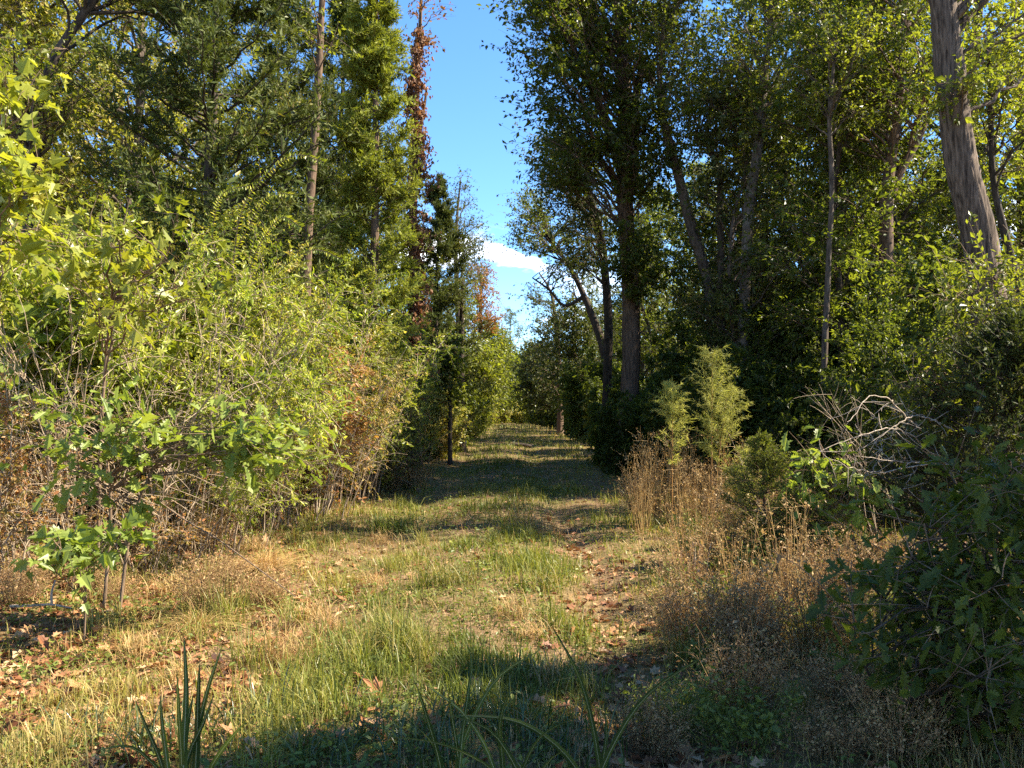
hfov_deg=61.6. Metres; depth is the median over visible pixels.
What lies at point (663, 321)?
forest tree
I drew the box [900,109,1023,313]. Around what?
forest tree
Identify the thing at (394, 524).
grass clump
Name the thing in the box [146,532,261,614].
dry weed
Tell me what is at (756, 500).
dry weed
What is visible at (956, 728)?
dry weed
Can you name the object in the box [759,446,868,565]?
young cedar
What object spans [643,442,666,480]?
dry weed
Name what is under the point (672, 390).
young tree
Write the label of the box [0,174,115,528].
thicket shrub
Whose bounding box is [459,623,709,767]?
tall grass
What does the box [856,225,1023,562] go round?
elm sapling
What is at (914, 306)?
verge bush
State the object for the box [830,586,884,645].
dry weed
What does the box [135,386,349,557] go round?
thicket shrub
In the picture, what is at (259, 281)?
thicket shrub
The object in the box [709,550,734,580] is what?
grass clump
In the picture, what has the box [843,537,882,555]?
green weed
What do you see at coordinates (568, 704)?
fallen leaf
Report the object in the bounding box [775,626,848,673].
straw tuft
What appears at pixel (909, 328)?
verge bush
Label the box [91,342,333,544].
thicket shrub
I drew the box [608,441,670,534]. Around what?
dry weed
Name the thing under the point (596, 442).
verge bush
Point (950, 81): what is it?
hickory tree
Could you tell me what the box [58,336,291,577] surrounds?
bare shrub
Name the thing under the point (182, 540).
straw tuft
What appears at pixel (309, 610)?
straw tuft
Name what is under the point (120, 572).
grass clump
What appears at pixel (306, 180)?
forest tree
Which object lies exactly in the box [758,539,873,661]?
dry weed
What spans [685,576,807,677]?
dry weed
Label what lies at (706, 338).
forest shrub
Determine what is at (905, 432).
dead branch
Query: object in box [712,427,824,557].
young cedar
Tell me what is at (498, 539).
grass clump
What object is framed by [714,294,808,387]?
verge bush
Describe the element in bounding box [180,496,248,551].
dry weed
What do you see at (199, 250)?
thicket shrub
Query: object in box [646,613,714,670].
grass clump
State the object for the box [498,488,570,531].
straw tuft
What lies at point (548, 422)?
verge bush
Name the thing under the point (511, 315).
forest tree
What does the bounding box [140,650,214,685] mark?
straw tuft
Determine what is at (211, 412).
bare shrub
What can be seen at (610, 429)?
verge bush
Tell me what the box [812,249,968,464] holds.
forest shrub
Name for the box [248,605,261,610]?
fallen leaf
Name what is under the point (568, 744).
grass clump
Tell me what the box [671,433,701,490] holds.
dry weed
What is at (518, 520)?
straw tuft
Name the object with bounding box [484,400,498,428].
thicket shrub
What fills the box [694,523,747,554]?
dry weed
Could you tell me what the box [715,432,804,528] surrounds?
bare shrub
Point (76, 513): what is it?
green weed
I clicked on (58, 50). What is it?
dark trunk tree
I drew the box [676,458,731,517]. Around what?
dry weed
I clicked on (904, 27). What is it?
shade tree
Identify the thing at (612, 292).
forest tree
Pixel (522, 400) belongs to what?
verge tree
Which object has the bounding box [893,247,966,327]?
forest shrub
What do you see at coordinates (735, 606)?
dry weed
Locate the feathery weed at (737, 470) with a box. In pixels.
[718,444,760,532]
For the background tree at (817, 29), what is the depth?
24.27 m
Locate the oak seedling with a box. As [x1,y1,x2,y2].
[9,505,156,640]
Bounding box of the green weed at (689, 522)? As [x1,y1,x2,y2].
[668,508,727,536]
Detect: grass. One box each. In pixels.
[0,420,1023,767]
[0,679,175,767]
[96,639,244,767]
[194,663,364,740]
[387,691,572,767]
[416,643,537,767]
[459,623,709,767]
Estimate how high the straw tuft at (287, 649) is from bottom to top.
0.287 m
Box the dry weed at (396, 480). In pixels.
[381,459,413,492]
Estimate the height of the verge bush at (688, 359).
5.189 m
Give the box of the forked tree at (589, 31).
[476,0,719,470]
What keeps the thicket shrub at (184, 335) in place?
on the ground at (568, 593)
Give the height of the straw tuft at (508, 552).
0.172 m
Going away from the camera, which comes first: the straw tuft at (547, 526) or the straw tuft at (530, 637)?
the straw tuft at (530, 637)
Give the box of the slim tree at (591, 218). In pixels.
[496,117,639,418]
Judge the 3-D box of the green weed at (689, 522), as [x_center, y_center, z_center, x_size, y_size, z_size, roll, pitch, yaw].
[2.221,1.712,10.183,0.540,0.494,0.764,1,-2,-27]
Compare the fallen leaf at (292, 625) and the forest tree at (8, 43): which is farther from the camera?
the forest tree at (8, 43)
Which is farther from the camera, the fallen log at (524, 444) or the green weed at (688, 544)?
the fallen log at (524, 444)
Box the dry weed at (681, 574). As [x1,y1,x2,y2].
[663,562,709,590]
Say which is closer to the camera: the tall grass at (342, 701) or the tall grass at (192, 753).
the tall grass at (192, 753)
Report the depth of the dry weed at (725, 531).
8.11 m
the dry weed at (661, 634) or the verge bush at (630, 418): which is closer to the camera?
the dry weed at (661, 634)
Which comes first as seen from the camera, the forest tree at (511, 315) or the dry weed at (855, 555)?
the dry weed at (855, 555)
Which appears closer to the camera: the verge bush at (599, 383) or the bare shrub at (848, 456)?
the bare shrub at (848, 456)
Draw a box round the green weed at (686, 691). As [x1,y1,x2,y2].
[605,655,730,746]
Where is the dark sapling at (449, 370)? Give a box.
[425,330,468,464]
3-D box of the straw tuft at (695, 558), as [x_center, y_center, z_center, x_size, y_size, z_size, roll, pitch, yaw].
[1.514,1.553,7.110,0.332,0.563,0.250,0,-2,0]
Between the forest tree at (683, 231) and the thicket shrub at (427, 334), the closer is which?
the thicket shrub at (427, 334)
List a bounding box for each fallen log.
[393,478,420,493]
[515,443,531,447]
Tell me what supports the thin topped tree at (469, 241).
on the ground at (568, 593)
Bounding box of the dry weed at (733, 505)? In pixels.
[709,467,760,536]
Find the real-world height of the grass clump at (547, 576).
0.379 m
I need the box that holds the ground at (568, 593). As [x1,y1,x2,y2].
[0,423,1023,767]
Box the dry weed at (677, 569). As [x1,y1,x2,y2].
[641,525,731,600]
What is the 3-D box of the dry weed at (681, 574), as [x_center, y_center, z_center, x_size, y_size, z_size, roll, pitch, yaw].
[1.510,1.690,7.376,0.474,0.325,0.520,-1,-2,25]
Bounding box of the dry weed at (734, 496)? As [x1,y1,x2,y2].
[707,430,752,527]
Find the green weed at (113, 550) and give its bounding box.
[68,540,132,578]
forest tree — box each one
[0,0,125,249]
[0,0,151,286]
[0,0,179,287]
[0,0,287,290]
[0,2,104,220]
[12,0,227,228]
[51,77,202,234]
[108,48,293,279]
[192,105,270,222]
[278,141,352,280]
[356,121,434,343]
[497,306,526,360]
[497,322,515,385]
[577,296,603,360]
[578,298,621,364]
[579,272,602,354]
[588,209,673,376]
[592,180,685,387]
[596,161,705,386]
[624,0,823,381]
[639,154,724,356]
[642,197,696,369]
[653,155,734,367]
[654,54,820,414]
[667,76,822,350]
[698,62,828,328]
[726,116,811,326]
[727,0,945,433]
[753,93,929,324]
[754,18,931,325]
[755,0,1023,340]
[802,0,953,260]
[855,92,949,291]
[886,0,1022,269]
[898,0,1023,263]
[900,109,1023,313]
[913,204,957,262]
[929,1,1023,268]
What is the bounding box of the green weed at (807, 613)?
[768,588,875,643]
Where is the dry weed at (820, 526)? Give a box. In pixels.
[779,498,857,556]
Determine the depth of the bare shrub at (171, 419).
9.73 m
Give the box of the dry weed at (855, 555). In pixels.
[800,518,906,621]
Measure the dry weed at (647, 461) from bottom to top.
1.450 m
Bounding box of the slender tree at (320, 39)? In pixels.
[282,0,363,493]
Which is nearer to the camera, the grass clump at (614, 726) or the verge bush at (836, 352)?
the grass clump at (614, 726)
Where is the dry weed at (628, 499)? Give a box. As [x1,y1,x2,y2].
[603,462,683,515]
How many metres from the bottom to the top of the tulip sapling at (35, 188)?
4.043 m
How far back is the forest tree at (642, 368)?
42.78 m
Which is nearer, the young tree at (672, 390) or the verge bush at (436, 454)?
the young tree at (672, 390)
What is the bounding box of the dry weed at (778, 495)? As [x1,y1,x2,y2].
[757,466,806,529]
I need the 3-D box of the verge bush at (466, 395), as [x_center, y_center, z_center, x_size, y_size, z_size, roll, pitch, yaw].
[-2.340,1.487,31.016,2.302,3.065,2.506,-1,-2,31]
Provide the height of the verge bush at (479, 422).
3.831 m
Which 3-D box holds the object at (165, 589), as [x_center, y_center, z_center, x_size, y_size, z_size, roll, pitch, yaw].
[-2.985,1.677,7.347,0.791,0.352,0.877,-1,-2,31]
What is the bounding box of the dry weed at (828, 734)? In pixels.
[771,685,898,767]
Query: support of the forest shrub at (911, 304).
on the ground at (568, 593)
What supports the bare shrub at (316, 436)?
on the ground at (568, 593)
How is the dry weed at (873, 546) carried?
on the ground at (568, 593)
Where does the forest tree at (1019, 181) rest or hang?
on the ground at (568, 593)
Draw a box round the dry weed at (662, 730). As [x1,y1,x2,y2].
[590,661,725,764]
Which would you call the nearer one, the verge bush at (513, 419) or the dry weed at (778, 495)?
the dry weed at (778, 495)
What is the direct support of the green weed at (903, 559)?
on the ground at (568, 593)
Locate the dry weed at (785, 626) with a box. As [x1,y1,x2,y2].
[719,573,798,645]
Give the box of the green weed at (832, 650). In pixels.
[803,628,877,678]
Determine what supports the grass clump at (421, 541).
on the ground at (568, 593)
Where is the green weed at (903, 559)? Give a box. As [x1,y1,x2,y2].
[849,541,905,567]
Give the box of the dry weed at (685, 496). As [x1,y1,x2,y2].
[666,455,704,522]
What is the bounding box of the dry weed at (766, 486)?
[732,475,787,506]
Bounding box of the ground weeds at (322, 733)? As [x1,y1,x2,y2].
[0,431,1023,767]
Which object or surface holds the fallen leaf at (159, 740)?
on the ground at (568, 593)
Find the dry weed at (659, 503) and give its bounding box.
[636,434,692,527]
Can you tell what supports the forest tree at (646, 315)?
on the ground at (568, 593)
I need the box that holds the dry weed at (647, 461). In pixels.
[628,422,687,513]
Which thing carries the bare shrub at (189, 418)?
on the ground at (568, 593)
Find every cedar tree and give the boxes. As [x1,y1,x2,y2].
[46,0,386,502]
[185,0,388,299]
[262,0,435,328]
[301,0,439,487]
[391,171,510,435]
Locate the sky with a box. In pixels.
[0,0,1023,361]
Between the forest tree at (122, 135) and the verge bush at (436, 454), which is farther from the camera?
the verge bush at (436, 454)
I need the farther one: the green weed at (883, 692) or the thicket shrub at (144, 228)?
the thicket shrub at (144, 228)
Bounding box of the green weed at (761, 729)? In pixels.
[651,663,806,767]
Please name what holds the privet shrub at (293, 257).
on the ground at (568, 593)
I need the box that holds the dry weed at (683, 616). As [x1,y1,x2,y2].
[635,559,750,657]
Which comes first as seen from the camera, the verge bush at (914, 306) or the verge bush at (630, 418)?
the verge bush at (914, 306)
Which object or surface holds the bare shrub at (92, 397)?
on the ground at (568, 593)
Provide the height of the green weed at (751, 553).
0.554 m
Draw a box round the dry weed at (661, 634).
[617,565,728,650]
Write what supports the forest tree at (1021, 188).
on the ground at (568, 593)
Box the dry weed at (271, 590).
[228,557,306,609]
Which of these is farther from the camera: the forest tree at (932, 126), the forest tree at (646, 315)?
the forest tree at (646, 315)
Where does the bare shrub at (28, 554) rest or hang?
on the ground at (568, 593)
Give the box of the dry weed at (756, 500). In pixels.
[715,468,777,532]
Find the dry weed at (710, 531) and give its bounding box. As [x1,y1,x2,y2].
[655,458,736,579]
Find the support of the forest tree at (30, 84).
on the ground at (568, 593)
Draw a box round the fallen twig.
[161,502,295,596]
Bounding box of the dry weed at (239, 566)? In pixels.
[209,552,256,580]
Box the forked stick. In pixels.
[9,580,71,608]
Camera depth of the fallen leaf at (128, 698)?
4.75 m
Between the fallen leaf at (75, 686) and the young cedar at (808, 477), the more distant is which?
the young cedar at (808, 477)
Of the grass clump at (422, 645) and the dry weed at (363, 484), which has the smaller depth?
the grass clump at (422, 645)
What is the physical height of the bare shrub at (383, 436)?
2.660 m
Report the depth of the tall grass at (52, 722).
4.27 m
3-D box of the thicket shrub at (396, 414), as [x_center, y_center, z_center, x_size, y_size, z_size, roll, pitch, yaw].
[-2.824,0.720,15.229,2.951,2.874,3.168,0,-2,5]
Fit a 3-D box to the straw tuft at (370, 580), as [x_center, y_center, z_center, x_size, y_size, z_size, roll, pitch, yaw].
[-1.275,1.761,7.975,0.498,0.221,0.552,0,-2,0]
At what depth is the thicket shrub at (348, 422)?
12.67 m
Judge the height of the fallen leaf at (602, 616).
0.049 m
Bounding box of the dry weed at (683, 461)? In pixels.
[652,430,706,514]
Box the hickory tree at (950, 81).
[851,0,1023,452]
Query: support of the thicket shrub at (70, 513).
on the ground at (568, 593)
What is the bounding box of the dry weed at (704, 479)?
[691,456,734,522]
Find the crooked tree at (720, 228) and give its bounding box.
[635,40,792,348]
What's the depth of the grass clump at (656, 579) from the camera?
7.27 m
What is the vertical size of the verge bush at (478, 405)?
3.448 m
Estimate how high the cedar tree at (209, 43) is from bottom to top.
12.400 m
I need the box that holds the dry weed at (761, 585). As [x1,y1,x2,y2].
[728,553,784,606]
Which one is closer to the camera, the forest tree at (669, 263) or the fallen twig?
the fallen twig
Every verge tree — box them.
[455,329,525,421]
[474,315,525,419]
[494,333,521,416]
[497,335,562,420]
[506,345,540,422]
[517,285,618,418]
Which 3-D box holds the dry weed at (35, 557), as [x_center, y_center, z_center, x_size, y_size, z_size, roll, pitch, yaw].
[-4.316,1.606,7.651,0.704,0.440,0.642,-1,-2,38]
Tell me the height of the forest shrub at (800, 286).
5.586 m
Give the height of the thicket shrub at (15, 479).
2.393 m
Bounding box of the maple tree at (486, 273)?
[454,256,511,344]
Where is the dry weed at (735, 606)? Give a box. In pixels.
[690,549,808,677]
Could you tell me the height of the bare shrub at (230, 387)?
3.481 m
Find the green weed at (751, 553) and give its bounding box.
[696,535,781,582]
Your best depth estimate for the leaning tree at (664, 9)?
20.98 m
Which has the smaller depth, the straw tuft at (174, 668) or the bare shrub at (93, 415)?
the straw tuft at (174, 668)
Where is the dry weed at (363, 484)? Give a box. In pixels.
[346,463,383,496]
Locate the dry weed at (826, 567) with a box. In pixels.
[775,529,891,614]
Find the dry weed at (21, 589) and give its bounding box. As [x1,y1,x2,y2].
[0,550,57,608]
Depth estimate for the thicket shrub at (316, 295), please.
16.16 m
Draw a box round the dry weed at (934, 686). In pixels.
[926,659,1018,730]
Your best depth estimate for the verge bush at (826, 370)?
15.26 m
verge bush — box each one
[396,386,444,461]
[426,405,472,459]
[432,382,470,454]
[433,383,481,446]
[465,381,491,441]
[466,385,486,445]
[480,395,493,433]
[487,402,499,426]
[496,401,513,423]
[504,387,526,422]
[513,401,527,423]
[521,399,535,423]
[527,397,542,425]
[533,398,552,426]
[541,393,556,428]
[547,368,573,429]
[552,358,586,431]
[554,375,585,435]
[556,343,613,441]
[573,344,621,447]
[579,343,620,445]
[584,361,644,438]
[585,386,618,466]
[589,389,650,476]
[601,353,664,406]
[609,426,640,473]
[615,370,664,478]
[632,322,708,417]
[635,365,708,486]
[639,363,666,439]
[674,340,750,491]
[679,309,764,439]
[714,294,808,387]
[717,344,787,465]
[727,328,820,476]
[751,286,856,385]
[760,357,839,493]
[793,263,875,402]
[810,329,885,487]
[842,302,932,432]
[864,321,924,482]
[878,342,946,439]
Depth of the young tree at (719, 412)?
10.38 m
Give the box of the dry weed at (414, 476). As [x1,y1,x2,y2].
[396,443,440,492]
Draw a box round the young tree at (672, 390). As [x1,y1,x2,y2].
[649,380,698,531]
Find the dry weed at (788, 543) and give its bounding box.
[719,487,830,627]
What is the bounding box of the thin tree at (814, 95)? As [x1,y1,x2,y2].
[750,0,919,492]
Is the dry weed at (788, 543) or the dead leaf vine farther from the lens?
the dead leaf vine
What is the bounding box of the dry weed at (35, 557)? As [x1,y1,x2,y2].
[0,541,66,586]
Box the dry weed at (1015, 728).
[970,678,1023,753]
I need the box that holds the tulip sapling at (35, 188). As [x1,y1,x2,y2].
[0,54,96,280]
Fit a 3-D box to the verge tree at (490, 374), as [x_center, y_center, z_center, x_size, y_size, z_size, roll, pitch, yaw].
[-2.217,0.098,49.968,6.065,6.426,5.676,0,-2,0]
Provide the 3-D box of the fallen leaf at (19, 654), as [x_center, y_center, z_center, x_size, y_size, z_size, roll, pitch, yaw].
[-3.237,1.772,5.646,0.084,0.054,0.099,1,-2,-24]
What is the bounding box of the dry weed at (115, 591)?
[94,570,151,599]
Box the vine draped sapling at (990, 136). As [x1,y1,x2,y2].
[888,0,1023,311]
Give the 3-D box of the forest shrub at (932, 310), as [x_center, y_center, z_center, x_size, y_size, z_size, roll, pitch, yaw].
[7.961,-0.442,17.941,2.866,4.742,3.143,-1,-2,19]
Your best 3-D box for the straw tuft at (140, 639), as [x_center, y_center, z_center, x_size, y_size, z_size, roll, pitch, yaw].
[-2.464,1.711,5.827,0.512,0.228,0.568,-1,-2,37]
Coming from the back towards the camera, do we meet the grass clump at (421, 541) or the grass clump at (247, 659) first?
the grass clump at (421, 541)
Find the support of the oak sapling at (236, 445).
on the ground at (568, 593)
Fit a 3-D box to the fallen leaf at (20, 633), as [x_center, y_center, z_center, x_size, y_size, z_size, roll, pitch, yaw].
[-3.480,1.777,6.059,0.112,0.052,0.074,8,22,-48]
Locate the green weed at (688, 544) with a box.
[661,527,714,562]
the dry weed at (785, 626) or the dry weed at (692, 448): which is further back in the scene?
the dry weed at (692, 448)
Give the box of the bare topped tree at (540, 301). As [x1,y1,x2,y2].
[505,273,601,434]
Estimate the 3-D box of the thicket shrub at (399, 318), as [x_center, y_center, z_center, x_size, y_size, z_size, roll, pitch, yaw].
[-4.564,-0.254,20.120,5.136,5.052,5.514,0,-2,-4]
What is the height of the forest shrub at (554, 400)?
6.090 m
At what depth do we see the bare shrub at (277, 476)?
12.85 m
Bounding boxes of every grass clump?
[76,560,145,589]
[95,700,194,767]
[135,549,185,572]
[167,571,252,615]
[176,689,269,741]
[187,571,266,631]
[200,616,290,684]
[241,583,328,634]
[277,713,364,767]
[292,514,320,531]
[319,619,402,677]
[325,600,469,659]
[331,688,442,758]
[341,498,351,507]
[354,504,442,535]
[354,586,413,640]
[364,690,505,767]
[373,548,408,575]
[379,605,423,636]
[385,615,449,669]
[392,546,462,590]
[405,554,491,588]
[406,661,518,744]
[407,524,438,545]
[439,686,587,767]
[478,651,526,693]
[483,524,507,544]
[507,691,641,767]
[514,551,582,595]
[574,697,651,754]
[631,562,693,598]
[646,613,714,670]
[697,563,747,599]
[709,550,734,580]
[770,612,852,660]
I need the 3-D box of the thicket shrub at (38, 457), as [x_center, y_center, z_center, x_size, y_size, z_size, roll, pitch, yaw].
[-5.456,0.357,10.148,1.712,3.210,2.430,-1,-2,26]
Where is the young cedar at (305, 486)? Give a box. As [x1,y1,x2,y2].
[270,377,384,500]
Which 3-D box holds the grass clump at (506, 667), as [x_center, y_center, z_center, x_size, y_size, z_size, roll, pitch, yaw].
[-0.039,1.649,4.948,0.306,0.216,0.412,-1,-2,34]
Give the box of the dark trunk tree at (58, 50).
[0,0,245,290]
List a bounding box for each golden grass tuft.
[115,600,302,644]
[178,536,341,578]
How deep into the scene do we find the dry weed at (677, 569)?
6.95 m
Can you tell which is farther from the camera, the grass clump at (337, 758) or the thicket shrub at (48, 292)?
the thicket shrub at (48, 292)
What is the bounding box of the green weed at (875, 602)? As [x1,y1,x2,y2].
[842,583,910,623]
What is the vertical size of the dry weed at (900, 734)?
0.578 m
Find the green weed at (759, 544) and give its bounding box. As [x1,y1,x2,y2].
[728,524,799,564]
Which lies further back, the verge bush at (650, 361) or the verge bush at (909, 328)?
the verge bush at (650, 361)
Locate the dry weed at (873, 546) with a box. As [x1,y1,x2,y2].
[824,529,904,574]
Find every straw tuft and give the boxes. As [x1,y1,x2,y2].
[92,626,179,667]
[102,624,179,657]
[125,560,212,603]
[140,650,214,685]
[169,531,198,545]
[220,527,274,553]
[222,617,332,668]
[249,619,325,666]
[285,590,365,621]
[286,600,369,640]
[328,518,357,530]
[337,622,378,652]
[350,566,391,587]
[362,527,411,545]
[459,586,541,624]
[492,541,516,557]
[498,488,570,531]
[504,642,608,694]
[506,513,534,527]
[509,612,568,643]
[534,517,568,536]
[674,541,710,588]
[775,611,799,650]
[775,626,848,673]
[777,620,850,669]
[779,624,846,660]
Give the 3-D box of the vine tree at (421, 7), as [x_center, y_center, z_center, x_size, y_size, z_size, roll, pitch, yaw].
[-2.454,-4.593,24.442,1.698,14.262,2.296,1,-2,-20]
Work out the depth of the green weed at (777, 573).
7.05 m
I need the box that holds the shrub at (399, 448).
[336,329,448,493]
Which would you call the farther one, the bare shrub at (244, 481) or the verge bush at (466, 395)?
the verge bush at (466, 395)
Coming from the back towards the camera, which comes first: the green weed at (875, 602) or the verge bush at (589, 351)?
the verge bush at (589, 351)
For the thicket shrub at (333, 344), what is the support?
on the ground at (568, 593)
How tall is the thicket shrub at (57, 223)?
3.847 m
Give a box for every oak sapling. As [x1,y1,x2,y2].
[0,370,352,611]
[777,424,903,557]
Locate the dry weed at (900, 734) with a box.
[822,648,984,767]
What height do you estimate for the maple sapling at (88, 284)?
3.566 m
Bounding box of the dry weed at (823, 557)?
[771,540,861,590]
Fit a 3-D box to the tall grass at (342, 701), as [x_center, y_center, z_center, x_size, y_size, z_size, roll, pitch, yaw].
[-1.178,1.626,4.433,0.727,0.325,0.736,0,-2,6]
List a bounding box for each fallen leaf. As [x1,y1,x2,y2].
[12,630,25,638]
[12,649,25,659]
[62,628,74,636]
[68,678,84,689]
[91,624,104,631]
[95,642,113,653]
[104,638,118,643]
[127,695,140,703]
[141,661,167,668]
[147,736,169,748]
[209,652,223,662]
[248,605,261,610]
[279,621,297,627]
[367,726,386,736]
[424,662,432,672]
[526,693,545,704]
[554,702,572,708]
[597,613,607,618]
[597,646,609,652]
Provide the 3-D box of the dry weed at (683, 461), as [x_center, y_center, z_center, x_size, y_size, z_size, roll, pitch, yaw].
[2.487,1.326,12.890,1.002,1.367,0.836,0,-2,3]
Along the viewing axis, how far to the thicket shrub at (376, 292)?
14.01 m
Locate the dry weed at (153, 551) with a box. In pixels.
[124,535,182,566]
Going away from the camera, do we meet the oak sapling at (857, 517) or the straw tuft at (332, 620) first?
the straw tuft at (332, 620)
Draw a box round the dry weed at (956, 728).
[909,695,1008,750]
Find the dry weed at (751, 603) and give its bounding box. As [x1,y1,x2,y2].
[713,575,782,643]
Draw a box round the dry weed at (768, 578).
[743,555,815,608]
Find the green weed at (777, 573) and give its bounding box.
[743,555,827,606]
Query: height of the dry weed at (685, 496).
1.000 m
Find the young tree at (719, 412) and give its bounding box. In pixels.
[684,344,752,526]
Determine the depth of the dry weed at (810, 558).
6.45 m
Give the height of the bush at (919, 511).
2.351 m
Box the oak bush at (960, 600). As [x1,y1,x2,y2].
[772,383,1023,767]
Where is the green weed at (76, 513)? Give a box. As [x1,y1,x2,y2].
[41,492,90,524]
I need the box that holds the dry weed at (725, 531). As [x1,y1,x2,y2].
[676,494,769,577]
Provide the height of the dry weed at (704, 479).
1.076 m
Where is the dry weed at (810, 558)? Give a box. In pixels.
[762,527,855,617]
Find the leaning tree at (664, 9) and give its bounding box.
[596,0,743,363]
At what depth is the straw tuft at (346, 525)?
11.29 m
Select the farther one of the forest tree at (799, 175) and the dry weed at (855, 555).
the forest tree at (799, 175)
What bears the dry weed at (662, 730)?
on the ground at (568, 593)
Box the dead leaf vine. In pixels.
[390,23,441,430]
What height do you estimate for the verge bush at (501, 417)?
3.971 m
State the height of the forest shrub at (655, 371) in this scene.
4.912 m
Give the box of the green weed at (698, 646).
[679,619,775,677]
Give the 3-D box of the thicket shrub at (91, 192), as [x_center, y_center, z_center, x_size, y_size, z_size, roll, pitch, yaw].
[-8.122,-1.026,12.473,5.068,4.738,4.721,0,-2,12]
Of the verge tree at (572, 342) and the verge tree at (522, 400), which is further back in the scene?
the verge tree at (522, 400)
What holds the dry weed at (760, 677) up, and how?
on the ground at (568, 593)
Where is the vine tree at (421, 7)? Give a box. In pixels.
[402,0,455,466]
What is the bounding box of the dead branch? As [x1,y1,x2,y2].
[819,394,961,521]
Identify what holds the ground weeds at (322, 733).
on the ground at (568, 593)
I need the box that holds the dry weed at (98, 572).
[49,547,133,592]
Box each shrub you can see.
[0,171,146,323]
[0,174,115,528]
[0,193,358,546]
[0,196,185,569]
[0,208,229,544]
[0,220,78,407]
[0,231,222,526]
[0,232,372,558]
[0,285,246,577]
[0,292,330,526]
[0,315,67,521]
[0,321,152,530]
[0,322,157,528]
[0,342,49,581]
[0,350,188,595]
[0,364,154,564]
[0,370,130,573]
[0,408,103,594]
[32,209,233,486]
[44,239,232,533]
[48,224,377,517]
[58,165,251,290]
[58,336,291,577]
[61,457,227,577]
[65,233,287,513]
[66,193,225,329]
[86,327,273,546]
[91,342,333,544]
[117,329,290,544]
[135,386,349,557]
[142,262,280,531]
[148,280,279,524]
[150,239,345,520]
[151,373,291,543]
[167,292,329,564]
[181,145,372,387]
[188,239,470,508]
[207,309,388,527]
[213,442,348,530]
[218,254,324,354]
[229,267,362,507]
[233,274,335,491]
[235,328,316,515]
[254,270,339,325]
[256,237,301,305]
[266,272,423,365]
[272,300,385,516]
[280,333,427,511]
[295,309,412,494]
[295,345,430,502]
[297,349,407,519]
[313,272,440,423]
[318,332,408,500]
[342,303,416,448]
[343,376,420,500]
[358,325,447,472]
[392,316,437,430]
[407,375,460,463]
[428,398,477,460]
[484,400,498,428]
[546,356,597,418]
[638,313,785,454]
[640,353,665,380]
[683,326,701,364]
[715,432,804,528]
[724,303,848,456]
[748,404,901,500]
[754,250,860,384]
[784,253,865,325]
[796,286,926,436]
[797,310,1023,532]
[797,350,918,548]
[803,245,1013,526]
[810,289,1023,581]
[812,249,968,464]
[816,312,1022,405]
[828,253,964,371]
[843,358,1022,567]
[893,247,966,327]
[894,239,1010,433]
[899,262,1023,339]
[1001,244,1023,304]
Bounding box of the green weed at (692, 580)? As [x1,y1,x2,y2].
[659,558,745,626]
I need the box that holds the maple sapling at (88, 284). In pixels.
[0,181,240,573]
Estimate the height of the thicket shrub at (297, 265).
4.084 m
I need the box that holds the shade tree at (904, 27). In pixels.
[767,0,994,352]
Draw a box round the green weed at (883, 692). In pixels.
[869,660,946,711]
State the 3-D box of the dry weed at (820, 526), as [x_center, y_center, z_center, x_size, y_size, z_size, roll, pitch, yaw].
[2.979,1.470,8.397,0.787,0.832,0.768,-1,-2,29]
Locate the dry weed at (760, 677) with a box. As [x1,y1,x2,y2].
[674,605,818,722]
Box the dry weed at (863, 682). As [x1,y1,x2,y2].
[822,647,897,698]
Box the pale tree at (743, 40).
[659,0,856,433]
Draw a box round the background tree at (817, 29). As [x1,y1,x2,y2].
[736,2,922,208]
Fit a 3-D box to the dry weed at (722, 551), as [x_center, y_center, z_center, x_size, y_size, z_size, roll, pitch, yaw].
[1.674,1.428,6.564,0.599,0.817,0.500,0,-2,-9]
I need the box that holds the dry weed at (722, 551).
[701,519,767,614]
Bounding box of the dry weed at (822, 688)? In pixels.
[780,635,875,715]
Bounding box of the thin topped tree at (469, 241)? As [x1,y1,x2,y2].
[440,167,513,378]
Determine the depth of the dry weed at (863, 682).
4.90 m
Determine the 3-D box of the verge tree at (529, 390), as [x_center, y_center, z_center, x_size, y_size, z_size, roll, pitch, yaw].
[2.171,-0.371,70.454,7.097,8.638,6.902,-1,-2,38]
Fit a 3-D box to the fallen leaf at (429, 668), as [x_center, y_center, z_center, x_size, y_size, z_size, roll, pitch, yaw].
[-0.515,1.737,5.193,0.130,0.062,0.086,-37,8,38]
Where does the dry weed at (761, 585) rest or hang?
on the ground at (568, 593)
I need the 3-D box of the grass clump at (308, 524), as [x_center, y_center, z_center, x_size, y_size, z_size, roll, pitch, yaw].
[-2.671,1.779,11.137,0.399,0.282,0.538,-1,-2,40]
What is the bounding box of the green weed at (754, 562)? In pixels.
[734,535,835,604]
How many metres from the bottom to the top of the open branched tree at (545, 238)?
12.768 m
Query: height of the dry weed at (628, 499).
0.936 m
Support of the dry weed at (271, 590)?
on the ground at (568, 593)
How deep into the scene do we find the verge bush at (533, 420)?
89.84 m
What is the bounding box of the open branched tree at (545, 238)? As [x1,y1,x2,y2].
[496,181,636,363]

